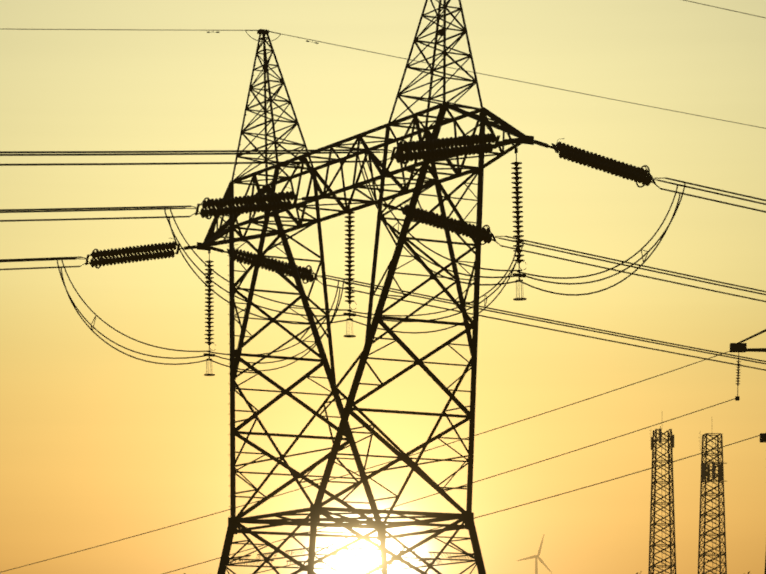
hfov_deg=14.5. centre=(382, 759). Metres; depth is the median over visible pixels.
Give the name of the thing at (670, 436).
telecom mast
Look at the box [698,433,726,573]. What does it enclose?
telecom mast
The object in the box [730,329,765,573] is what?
support
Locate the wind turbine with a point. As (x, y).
(538, 557)
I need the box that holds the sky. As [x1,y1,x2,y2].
[0,0,765,573]
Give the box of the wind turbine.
[518,535,551,573]
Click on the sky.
(100, 444)
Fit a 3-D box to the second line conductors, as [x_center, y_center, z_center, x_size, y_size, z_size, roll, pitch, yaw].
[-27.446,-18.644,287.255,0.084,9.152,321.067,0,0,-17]
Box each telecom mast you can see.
[648,426,675,573]
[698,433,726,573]
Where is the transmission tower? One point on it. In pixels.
(432, 150)
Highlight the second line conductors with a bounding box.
[0,351,765,573]

